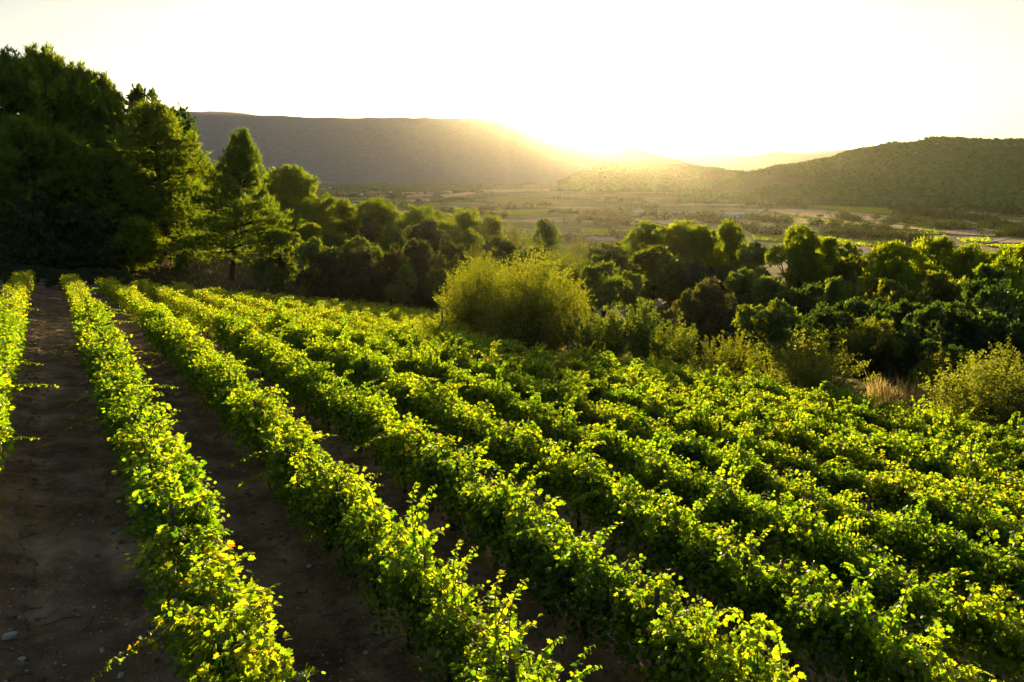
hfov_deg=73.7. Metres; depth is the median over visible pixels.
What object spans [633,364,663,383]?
grapevine
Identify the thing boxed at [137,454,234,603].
grapevine
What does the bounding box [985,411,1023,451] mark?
grapevine
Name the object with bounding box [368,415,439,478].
grapevine
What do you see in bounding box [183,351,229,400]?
grapevine
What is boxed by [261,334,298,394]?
grapevine
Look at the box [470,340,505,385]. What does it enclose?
grapevine
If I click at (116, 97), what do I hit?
pine tree
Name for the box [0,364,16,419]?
grapevine
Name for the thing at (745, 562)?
vine stake
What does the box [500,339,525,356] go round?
grapevine
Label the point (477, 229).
shrub
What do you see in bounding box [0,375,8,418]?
grapevine
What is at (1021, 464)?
grapevine
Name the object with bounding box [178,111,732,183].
mountain
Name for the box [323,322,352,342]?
grapevine
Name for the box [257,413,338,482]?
grapevine
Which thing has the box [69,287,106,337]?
grapevine
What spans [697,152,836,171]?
hills
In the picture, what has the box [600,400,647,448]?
grapevine
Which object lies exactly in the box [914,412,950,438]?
grapevine
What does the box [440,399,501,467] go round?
grapevine
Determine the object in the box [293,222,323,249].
pine tree
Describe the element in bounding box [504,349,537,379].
grapevine
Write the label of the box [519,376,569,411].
grapevine
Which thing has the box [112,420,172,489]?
grapevine
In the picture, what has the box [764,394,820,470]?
grapevine
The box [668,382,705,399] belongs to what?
grapevine
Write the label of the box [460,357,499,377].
grapevine
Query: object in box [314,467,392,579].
grapevine
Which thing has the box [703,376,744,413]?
grapevine
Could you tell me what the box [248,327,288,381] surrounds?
grapevine
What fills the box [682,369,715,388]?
grapevine
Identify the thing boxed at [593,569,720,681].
grapevine
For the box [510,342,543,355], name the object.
grapevine
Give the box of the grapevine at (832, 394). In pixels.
[820,381,854,405]
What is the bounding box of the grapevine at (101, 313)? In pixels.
[88,306,115,331]
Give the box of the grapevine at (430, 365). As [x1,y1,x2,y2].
[415,341,457,386]
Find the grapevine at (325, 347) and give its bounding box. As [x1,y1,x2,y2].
[314,334,348,376]
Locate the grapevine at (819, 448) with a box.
[795,429,853,481]
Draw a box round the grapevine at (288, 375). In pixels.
[282,346,321,411]
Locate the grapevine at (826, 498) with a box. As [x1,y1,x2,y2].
[781,476,867,536]
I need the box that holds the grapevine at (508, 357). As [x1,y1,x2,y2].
[498,353,529,369]
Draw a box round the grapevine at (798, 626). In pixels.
[737,561,851,674]
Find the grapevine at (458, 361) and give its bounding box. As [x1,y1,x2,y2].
[444,341,476,374]
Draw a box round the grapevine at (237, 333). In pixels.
[227,307,263,364]
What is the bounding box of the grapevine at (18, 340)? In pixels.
[0,316,26,370]
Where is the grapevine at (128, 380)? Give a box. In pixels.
[63,361,152,431]
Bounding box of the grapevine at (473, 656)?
[420,570,560,681]
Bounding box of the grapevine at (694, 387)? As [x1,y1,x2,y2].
[686,373,724,404]
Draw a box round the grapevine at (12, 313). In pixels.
[0,302,26,340]
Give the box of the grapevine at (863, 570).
[809,533,918,629]
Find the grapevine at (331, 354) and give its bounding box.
[319,325,359,386]
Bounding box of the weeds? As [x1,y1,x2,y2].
[0,307,925,677]
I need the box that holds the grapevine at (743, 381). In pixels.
[734,366,761,390]
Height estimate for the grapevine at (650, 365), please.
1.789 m
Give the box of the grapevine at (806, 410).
[786,399,827,429]
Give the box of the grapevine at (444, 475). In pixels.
[405,442,493,530]
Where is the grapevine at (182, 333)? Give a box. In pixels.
[171,324,210,377]
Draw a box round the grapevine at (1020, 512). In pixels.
[987,470,1023,536]
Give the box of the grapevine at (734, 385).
[718,377,757,400]
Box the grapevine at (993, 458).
[954,444,1017,490]
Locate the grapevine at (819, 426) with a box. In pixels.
[802,413,858,462]
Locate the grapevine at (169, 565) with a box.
[123,525,242,651]
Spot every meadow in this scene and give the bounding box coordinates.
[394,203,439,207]
[491,195,549,203]
[622,205,690,212]
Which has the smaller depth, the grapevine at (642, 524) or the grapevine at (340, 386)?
the grapevine at (642, 524)
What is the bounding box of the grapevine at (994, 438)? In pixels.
[965,424,1013,455]
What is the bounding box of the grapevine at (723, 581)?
[683,522,808,637]
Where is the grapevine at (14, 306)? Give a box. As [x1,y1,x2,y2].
[2,302,27,336]
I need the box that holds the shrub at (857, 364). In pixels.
[841,317,880,379]
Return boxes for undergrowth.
[2,243,782,354]
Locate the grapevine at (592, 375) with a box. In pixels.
[580,364,614,382]
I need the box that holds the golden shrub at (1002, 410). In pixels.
[909,343,1023,430]
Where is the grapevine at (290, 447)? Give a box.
[225,423,327,505]
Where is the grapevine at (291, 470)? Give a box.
[232,448,334,524]
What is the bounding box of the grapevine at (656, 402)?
[625,378,672,428]
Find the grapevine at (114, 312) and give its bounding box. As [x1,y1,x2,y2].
[75,306,127,334]
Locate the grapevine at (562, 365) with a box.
[549,355,582,372]
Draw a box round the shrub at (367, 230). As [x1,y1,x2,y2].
[350,217,380,242]
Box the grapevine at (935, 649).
[875,618,996,681]
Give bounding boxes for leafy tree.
[97,215,172,271]
[121,83,215,235]
[246,163,320,249]
[409,276,450,311]
[481,235,520,276]
[503,218,531,257]
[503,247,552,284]
[564,233,588,262]
[564,254,588,275]
[578,264,601,294]
[579,242,603,265]
[590,248,627,268]
[609,258,621,279]
[613,240,632,270]
[614,245,644,274]
[624,244,689,312]
[660,275,737,359]
[666,258,712,308]
[679,271,719,291]
[765,281,825,363]
[795,300,856,340]
[795,306,857,377]
[812,311,860,352]
[822,316,908,386]
[829,253,868,295]
[843,296,920,332]
[844,310,895,379]
[845,256,875,299]
[850,278,898,300]
[855,277,917,313]
[856,294,890,319]
[863,331,923,388]
[870,310,942,391]
[873,302,930,329]
[891,298,957,329]
[899,269,991,313]
[906,338,988,402]
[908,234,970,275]
[909,299,972,351]
[932,311,988,360]
[945,309,1023,385]
[955,277,1023,332]
[964,318,1023,407]
[965,264,1023,310]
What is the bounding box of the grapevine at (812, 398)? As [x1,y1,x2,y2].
[788,387,829,408]
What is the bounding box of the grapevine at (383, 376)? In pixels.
[367,352,400,406]
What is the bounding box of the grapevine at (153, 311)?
[127,303,162,318]
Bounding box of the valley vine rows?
[369,184,1020,247]
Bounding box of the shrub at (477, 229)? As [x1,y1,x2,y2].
[467,226,488,258]
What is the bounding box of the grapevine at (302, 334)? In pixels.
[282,311,323,357]
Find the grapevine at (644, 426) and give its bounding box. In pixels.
[623,411,674,456]
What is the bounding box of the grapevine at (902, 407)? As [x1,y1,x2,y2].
[884,401,914,434]
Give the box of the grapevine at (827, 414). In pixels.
[807,401,851,426]
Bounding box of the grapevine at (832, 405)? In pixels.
[815,393,853,418]
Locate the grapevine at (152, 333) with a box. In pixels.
[144,319,168,355]
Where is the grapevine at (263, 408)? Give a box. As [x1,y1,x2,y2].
[221,386,295,466]
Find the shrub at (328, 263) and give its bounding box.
[295,247,346,301]
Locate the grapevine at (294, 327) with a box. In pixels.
[284,322,318,352]
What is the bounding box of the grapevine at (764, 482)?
[741,464,809,515]
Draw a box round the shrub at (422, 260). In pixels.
[391,238,444,308]
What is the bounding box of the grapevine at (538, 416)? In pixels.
[515,385,567,452]
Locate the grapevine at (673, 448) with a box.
[650,430,707,473]
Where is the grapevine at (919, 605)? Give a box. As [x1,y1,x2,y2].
[875,564,980,661]
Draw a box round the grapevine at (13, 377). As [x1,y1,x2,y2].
[0,344,17,384]
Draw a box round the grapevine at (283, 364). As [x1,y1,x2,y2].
[266,350,311,403]
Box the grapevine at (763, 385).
[745,374,782,396]
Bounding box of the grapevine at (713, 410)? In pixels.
[692,400,731,432]
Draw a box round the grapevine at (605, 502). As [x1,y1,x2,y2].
[562,472,647,552]
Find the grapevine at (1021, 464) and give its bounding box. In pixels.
[1016,453,1023,476]
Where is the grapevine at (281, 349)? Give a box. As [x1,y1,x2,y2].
[260,330,291,384]
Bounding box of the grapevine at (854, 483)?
[826,459,898,516]
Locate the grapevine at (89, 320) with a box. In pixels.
[75,311,115,329]
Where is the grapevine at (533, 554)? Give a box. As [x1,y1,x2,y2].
[498,502,605,625]
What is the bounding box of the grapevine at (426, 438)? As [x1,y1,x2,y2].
[397,424,467,511]
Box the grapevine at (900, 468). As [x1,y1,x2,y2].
[865,449,924,511]
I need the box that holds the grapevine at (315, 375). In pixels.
[291,353,335,419]
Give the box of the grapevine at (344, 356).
[334,343,367,391]
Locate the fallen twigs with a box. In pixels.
[0,317,1022,681]
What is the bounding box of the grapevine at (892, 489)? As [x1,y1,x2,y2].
[859,470,958,537]
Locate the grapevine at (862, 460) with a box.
[828,426,897,488]
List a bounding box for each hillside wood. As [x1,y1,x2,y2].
[556,161,743,190]
[677,136,1023,207]
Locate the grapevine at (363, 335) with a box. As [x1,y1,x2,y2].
[353,327,382,355]
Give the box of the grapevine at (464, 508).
[445,476,510,556]
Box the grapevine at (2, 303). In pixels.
[0,297,17,334]
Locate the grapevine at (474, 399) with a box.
[455,374,500,421]
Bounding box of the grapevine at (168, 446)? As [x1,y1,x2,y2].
[106,408,195,516]
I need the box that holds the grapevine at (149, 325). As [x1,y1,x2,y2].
[145,317,172,351]
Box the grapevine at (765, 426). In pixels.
[743,410,786,451]
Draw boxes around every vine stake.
[169,505,176,531]
[253,400,264,464]
[335,480,345,562]
[456,461,461,531]
[508,659,515,681]
[615,436,618,482]
[651,586,659,678]
[742,557,747,623]
[809,522,814,584]
[859,501,870,557]
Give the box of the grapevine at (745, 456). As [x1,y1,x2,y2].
[706,425,775,503]
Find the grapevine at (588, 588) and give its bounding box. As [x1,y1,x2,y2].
[534,519,652,649]
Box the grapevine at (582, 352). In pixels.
[570,341,603,363]
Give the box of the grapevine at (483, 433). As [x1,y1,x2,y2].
[470,413,519,480]
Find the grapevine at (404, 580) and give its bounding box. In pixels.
[356,482,459,655]
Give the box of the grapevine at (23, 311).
[0,298,30,331]
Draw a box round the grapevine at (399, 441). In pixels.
[349,411,438,492]
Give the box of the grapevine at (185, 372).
[175,339,222,390]
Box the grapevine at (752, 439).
[734,429,787,473]
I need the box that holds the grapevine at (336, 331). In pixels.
[328,313,354,342]
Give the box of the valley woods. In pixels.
[315,183,1023,246]
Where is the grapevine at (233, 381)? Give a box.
[209,358,264,427]
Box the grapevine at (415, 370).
[407,341,440,384]
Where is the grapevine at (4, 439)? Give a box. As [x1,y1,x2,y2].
[0,435,39,442]
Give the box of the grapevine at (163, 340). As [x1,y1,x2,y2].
[156,313,189,362]
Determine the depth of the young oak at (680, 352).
39.43 m
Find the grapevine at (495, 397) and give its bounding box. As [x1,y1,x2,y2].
[476,361,520,426]
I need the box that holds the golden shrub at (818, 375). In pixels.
[753,326,880,404]
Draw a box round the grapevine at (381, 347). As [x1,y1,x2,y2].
[363,340,402,358]
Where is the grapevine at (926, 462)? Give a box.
[897,427,958,480]
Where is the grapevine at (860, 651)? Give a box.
[792,562,954,681]
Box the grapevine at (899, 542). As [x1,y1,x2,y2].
[871,484,961,586]
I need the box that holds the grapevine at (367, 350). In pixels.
[341,335,387,390]
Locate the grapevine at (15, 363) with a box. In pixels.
[0,357,43,406]
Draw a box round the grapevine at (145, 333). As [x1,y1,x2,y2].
[139,313,173,344]
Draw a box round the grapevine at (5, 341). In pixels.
[0,331,20,378]
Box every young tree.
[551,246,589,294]
[687,330,739,376]
[716,325,761,379]
[782,325,830,385]
[845,258,889,301]
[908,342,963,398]
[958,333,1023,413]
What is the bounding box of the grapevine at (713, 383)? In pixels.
[702,362,732,398]
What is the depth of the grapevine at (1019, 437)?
26.89 m
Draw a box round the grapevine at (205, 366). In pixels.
[192,350,258,407]
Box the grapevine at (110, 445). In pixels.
[64,394,156,460]
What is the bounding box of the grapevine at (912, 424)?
[888,394,933,442]
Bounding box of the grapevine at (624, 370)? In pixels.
[614,364,646,387]
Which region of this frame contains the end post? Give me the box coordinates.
[441,310,447,341]
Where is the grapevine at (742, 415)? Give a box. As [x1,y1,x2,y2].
[716,388,762,432]
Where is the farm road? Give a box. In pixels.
[984,238,1008,242]
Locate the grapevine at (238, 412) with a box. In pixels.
[222,384,283,457]
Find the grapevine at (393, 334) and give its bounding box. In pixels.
[383,325,411,354]
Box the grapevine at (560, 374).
[552,367,587,391]
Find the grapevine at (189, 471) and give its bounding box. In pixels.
[111,459,219,567]
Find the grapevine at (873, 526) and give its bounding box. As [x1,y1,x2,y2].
[829,496,913,562]
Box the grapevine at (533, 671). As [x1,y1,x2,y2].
[463,635,601,681]
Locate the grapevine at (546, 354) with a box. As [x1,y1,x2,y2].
[533,349,567,366]
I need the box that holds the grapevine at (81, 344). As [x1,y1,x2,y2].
[60,324,113,367]
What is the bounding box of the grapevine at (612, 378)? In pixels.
[594,366,623,389]
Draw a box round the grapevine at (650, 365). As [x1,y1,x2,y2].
[629,357,659,371]
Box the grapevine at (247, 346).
[238,332,276,376]
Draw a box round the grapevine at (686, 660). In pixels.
[639,595,769,681]
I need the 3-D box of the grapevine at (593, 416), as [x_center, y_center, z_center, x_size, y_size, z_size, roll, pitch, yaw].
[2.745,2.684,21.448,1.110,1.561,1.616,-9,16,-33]
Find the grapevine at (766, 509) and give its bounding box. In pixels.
[727,490,812,566]
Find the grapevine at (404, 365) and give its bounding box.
[391,333,429,380]
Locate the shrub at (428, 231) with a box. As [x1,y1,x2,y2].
[400,218,446,274]
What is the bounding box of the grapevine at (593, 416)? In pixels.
[577,400,616,432]
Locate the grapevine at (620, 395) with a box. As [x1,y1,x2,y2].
[605,383,652,419]
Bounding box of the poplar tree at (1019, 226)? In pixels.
[1014,222,1023,237]
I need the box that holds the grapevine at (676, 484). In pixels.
[644,452,717,522]
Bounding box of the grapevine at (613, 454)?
[588,418,649,487]
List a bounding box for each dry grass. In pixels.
[19,318,991,679]
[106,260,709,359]
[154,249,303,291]
[864,369,973,415]
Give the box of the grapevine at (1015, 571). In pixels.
[989,536,1023,625]
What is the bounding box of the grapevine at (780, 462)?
[755,440,816,492]
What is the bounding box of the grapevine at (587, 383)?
[562,370,612,403]
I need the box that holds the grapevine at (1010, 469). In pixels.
[994,456,1023,485]
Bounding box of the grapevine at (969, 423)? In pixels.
[935,413,977,428]
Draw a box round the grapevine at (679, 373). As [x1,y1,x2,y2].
[664,365,700,388]
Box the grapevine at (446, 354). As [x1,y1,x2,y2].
[432,332,468,370]
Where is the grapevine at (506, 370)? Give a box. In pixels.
[487,356,524,390]
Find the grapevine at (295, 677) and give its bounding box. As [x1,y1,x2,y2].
[277,661,324,681]
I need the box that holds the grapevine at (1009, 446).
[996,435,1023,459]
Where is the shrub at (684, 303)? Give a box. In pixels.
[670,288,701,355]
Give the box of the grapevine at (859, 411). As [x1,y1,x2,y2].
[838,396,878,434]
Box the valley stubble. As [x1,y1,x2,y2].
[407,188,1023,242]
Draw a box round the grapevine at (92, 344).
[79,336,130,388]
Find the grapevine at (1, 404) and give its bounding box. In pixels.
[0,390,10,437]
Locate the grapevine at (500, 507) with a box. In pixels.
[457,459,566,580]
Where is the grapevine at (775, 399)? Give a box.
[760,392,799,418]
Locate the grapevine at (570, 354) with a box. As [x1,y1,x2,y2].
[558,348,584,363]
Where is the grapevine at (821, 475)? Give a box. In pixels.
[790,456,854,501]
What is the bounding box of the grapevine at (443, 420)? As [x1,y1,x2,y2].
[425,382,471,454]
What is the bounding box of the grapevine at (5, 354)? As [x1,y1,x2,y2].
[0,347,21,395]
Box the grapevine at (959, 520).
[900,472,1008,551]
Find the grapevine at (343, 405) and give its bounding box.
[326,377,386,451]
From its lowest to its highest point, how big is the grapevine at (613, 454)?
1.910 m
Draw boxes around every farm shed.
[633,210,643,213]
[657,210,686,213]
[714,212,747,216]
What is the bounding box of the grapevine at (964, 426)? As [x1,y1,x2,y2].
[934,407,987,442]
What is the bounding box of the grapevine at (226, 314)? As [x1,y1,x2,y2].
[211,310,229,349]
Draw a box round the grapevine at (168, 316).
[157,307,185,365]
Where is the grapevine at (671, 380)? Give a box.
[643,372,680,397]
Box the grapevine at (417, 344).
[399,336,441,355]
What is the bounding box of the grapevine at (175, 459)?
[122,423,197,540]
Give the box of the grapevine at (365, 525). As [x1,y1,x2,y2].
[336,473,411,609]
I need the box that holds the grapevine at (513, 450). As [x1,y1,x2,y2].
[466,419,544,486]
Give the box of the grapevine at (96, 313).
[83,303,114,324]
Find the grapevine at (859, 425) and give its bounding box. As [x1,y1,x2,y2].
[839,417,875,442]
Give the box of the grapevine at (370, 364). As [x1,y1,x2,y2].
[354,352,410,403]
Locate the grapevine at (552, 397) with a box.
[543,370,579,417]
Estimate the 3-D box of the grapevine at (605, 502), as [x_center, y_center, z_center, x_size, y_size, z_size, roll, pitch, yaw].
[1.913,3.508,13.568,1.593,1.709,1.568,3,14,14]
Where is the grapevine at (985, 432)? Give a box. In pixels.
[956,420,995,443]
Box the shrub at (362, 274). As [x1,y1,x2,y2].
[335,244,384,304]
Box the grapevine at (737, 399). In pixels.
[722,394,767,430]
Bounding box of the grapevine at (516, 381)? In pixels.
[502,359,535,400]
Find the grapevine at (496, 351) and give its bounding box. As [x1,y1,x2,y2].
[478,346,510,366]
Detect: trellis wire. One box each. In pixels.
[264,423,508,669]
[328,391,720,663]
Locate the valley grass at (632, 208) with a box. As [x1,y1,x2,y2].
[375,195,930,233]
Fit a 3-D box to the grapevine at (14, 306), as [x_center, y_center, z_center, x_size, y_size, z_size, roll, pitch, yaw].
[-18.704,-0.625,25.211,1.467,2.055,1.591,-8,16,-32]
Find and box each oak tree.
[165,236,211,267]
[246,229,301,290]
[283,236,338,294]
[320,229,344,259]
[341,235,381,268]
[381,225,407,260]
[384,263,427,308]
[571,260,624,318]
[590,242,622,263]
[619,270,648,316]
[660,299,668,308]
[718,266,765,310]
[719,263,734,289]
[726,240,773,304]
[726,297,802,381]
[727,260,767,304]
[734,274,789,351]
[774,276,792,297]
[819,275,852,313]
[834,241,861,260]
[855,252,875,278]
[949,271,971,281]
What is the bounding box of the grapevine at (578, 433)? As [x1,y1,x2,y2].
[562,421,620,472]
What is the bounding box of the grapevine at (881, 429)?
[862,424,905,451]
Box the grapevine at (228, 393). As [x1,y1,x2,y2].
[212,386,262,444]
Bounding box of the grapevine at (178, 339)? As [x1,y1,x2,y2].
[162,323,207,369]
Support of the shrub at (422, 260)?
on the ground at (86, 662)
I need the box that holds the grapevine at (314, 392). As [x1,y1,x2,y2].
[303,377,349,429]
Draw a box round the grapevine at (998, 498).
[952,477,1023,533]
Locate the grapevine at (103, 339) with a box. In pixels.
[77,324,135,379]
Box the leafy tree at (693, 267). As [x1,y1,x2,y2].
[666,258,712,308]
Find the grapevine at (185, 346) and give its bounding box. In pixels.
[174,319,221,383]
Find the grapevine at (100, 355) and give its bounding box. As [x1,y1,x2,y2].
[84,345,160,393]
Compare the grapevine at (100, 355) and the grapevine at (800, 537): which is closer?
the grapevine at (800, 537)
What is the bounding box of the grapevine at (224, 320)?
[212,310,244,356]
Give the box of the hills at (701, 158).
[665,150,844,163]
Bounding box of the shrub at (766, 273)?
[760,270,771,276]
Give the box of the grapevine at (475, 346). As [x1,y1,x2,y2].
[457,339,487,359]
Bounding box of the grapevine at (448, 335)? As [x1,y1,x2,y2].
[440,330,465,347]
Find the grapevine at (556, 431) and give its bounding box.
[537,392,587,457]
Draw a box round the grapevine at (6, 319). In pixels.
[0,313,26,352]
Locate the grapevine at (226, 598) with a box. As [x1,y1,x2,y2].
[89,552,282,681]
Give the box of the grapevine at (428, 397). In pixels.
[404,374,461,434]
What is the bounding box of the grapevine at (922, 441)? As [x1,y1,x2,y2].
[897,429,951,456]
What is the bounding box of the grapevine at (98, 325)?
[72,318,138,364]
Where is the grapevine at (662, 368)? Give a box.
[651,361,684,381]
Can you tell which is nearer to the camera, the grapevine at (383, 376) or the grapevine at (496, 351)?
the grapevine at (383, 376)
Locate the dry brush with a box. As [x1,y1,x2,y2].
[0,262,176,291]
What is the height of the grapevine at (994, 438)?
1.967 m
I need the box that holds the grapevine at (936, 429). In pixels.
[921,410,968,455]
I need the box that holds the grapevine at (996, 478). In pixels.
[977,466,1023,509]
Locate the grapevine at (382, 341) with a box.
[358,335,395,368]
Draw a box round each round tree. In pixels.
[575,215,586,221]
[751,221,760,227]
[836,210,850,220]
[846,214,860,222]
[870,214,881,220]
[881,217,897,224]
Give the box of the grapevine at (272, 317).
[261,296,289,337]
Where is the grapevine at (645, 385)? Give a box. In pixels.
[638,371,669,403]
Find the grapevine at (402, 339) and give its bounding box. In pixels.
[394,326,421,353]
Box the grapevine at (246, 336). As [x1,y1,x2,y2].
[237,333,275,365]
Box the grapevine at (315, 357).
[301,335,337,370]
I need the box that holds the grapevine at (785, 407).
[753,398,795,437]
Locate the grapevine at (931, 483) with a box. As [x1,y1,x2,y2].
[911,472,982,512]
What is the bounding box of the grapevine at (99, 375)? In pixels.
[89,363,144,402]
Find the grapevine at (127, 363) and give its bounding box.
[92,355,143,394]
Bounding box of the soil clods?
[6,316,1022,681]
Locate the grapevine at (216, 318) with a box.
[212,311,262,353]
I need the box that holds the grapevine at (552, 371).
[535,359,559,386]
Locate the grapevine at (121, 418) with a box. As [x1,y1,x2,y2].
[101,391,175,473]
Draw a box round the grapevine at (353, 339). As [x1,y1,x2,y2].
[346,328,381,355]
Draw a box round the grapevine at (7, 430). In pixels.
[0,381,58,457]
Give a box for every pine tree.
[0,44,114,236]
[0,113,104,255]
[3,41,120,212]
[5,127,131,237]
[50,57,132,202]
[53,147,186,238]
[77,68,176,203]
[104,97,218,258]
[144,149,197,251]
[159,125,304,280]
[170,152,212,233]
[203,156,229,249]
[238,186,293,251]
[283,213,306,244]
[283,219,301,246]
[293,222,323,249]
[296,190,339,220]
[300,211,326,229]
[319,197,361,235]
[333,232,355,262]
[350,196,400,263]
[369,242,389,260]
[388,219,412,238]
[399,202,434,227]
[432,210,450,221]
[435,217,465,270]
[446,206,490,245]
[447,228,488,275]
[479,214,508,248]
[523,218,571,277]
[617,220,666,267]
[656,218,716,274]
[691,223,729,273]
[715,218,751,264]
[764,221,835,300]
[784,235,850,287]
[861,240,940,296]
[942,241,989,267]
[948,275,964,282]
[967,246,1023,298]
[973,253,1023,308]
[1002,241,1023,261]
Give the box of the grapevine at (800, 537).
[769,499,869,596]
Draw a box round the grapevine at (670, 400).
[643,381,683,417]
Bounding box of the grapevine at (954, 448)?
[922,431,968,475]
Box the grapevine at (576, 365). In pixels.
[568,355,607,377]
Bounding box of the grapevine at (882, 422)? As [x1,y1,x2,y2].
[863,407,901,437]
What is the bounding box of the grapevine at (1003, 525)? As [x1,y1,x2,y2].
[955,496,1023,572]
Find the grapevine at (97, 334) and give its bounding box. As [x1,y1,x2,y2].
[79,327,127,368]
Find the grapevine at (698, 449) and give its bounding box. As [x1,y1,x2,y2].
[669,434,738,485]
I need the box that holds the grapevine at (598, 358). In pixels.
[587,349,615,376]
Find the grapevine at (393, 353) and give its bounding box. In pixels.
[386,350,405,374]
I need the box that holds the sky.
[0,0,1023,155]
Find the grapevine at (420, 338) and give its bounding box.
[403,333,431,354]
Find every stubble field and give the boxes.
[402,192,432,196]
[441,192,475,196]
[483,188,549,192]
[655,220,703,223]
[768,209,889,219]
[796,221,921,228]
[994,239,1023,242]
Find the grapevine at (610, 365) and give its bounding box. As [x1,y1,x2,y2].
[600,351,629,374]
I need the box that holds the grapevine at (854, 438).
[838,429,879,468]
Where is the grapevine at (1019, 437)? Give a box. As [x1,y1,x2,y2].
[1014,429,1023,442]
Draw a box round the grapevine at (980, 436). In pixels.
[949,423,1002,464]
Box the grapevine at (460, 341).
[450,332,473,352]
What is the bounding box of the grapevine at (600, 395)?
[581,380,630,414]
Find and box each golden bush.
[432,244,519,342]
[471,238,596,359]
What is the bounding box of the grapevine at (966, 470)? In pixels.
[931,433,992,490]
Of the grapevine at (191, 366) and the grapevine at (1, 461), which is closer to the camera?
the grapevine at (1, 461)
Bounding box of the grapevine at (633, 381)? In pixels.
[611,358,645,397]
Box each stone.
[2,631,17,639]
[117,671,123,678]
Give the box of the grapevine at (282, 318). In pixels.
[267,302,299,347]
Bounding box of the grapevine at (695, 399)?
[668,384,717,418]
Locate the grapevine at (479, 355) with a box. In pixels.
[470,348,490,361]
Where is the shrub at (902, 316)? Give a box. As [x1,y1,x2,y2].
[889,307,933,331]
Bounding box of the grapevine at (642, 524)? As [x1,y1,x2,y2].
[604,483,689,581]
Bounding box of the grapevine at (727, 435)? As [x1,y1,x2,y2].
[699,414,759,451]
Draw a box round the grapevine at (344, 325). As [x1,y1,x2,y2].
[333,319,353,344]
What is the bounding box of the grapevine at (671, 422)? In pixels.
[648,405,689,434]
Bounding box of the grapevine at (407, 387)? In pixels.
[393,378,441,430]
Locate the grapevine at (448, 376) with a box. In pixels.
[430,365,470,404]
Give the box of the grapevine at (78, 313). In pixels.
[73,306,124,334]
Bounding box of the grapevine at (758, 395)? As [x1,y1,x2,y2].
[740,388,776,414]
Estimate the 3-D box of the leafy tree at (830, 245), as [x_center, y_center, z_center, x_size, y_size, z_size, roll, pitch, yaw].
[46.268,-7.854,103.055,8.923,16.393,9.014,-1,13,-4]
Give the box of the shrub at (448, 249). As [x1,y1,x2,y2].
[430,234,472,308]
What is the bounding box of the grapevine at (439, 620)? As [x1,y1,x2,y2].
[401,540,500,681]
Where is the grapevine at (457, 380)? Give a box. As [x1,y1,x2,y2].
[445,368,490,413]
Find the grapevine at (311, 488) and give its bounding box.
[286,452,374,554]
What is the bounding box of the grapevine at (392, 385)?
[378,371,428,420]
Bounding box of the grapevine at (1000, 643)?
[942,584,1023,681]
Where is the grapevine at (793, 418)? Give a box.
[780,400,815,455]
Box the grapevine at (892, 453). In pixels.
[864,430,923,469]
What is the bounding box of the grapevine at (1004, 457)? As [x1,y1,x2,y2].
[979,445,1023,474]
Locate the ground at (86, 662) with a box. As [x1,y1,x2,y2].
[0,184,1023,681]
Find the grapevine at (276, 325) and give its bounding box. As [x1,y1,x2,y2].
[270,318,313,353]
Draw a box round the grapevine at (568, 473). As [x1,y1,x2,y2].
[540,439,616,531]
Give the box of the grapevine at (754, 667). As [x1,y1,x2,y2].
[714,607,805,681]
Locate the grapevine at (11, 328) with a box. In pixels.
[0,307,22,365]
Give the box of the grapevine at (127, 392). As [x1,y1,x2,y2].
[92,377,178,442]
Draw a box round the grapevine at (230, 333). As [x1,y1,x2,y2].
[223,323,256,360]
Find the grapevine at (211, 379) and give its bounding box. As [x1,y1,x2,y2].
[203,357,248,417]
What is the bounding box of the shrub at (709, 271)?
[705,266,731,300]
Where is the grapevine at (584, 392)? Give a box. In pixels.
[553,370,599,431]
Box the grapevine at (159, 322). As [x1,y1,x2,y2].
[151,302,185,355]
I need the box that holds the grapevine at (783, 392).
[769,386,808,402]
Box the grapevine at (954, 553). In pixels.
[926,523,1023,612]
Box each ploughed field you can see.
[572,237,624,240]
[692,203,743,205]
[856,246,876,253]
[941,230,995,235]
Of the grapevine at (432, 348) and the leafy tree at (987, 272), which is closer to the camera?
the grapevine at (432, 348)
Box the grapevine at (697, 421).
[671,382,721,441]
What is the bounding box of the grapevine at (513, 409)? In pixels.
[500,397,548,430]
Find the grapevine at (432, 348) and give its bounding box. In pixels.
[419,340,449,359]
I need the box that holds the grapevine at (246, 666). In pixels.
[157,598,294,681]
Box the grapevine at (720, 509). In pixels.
[681,452,755,550]
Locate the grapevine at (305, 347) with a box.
[299,338,324,362]
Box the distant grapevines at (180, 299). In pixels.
[0,269,1023,672]
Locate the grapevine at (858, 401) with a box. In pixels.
[835,391,880,418]
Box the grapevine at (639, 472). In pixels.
[618,427,681,509]
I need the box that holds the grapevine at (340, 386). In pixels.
[317,369,358,438]
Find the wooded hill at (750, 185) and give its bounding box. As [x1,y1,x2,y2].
[678,139,1023,208]
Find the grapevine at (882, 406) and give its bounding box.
[865,401,895,419]
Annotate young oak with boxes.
[558,308,603,356]
[581,304,636,363]
[617,296,676,365]
[650,313,699,369]
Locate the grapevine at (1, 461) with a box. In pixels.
[0,410,5,473]
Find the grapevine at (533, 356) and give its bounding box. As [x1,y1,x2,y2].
[521,341,544,379]
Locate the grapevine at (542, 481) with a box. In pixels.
[513,429,573,509]
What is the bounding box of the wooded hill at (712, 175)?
[557,163,735,191]
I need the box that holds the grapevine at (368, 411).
[346,387,400,464]
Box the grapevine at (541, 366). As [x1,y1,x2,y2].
[523,344,555,389]
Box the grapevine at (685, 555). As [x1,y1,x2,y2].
[639,489,744,603]
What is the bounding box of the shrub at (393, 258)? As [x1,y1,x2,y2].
[372,242,402,305]

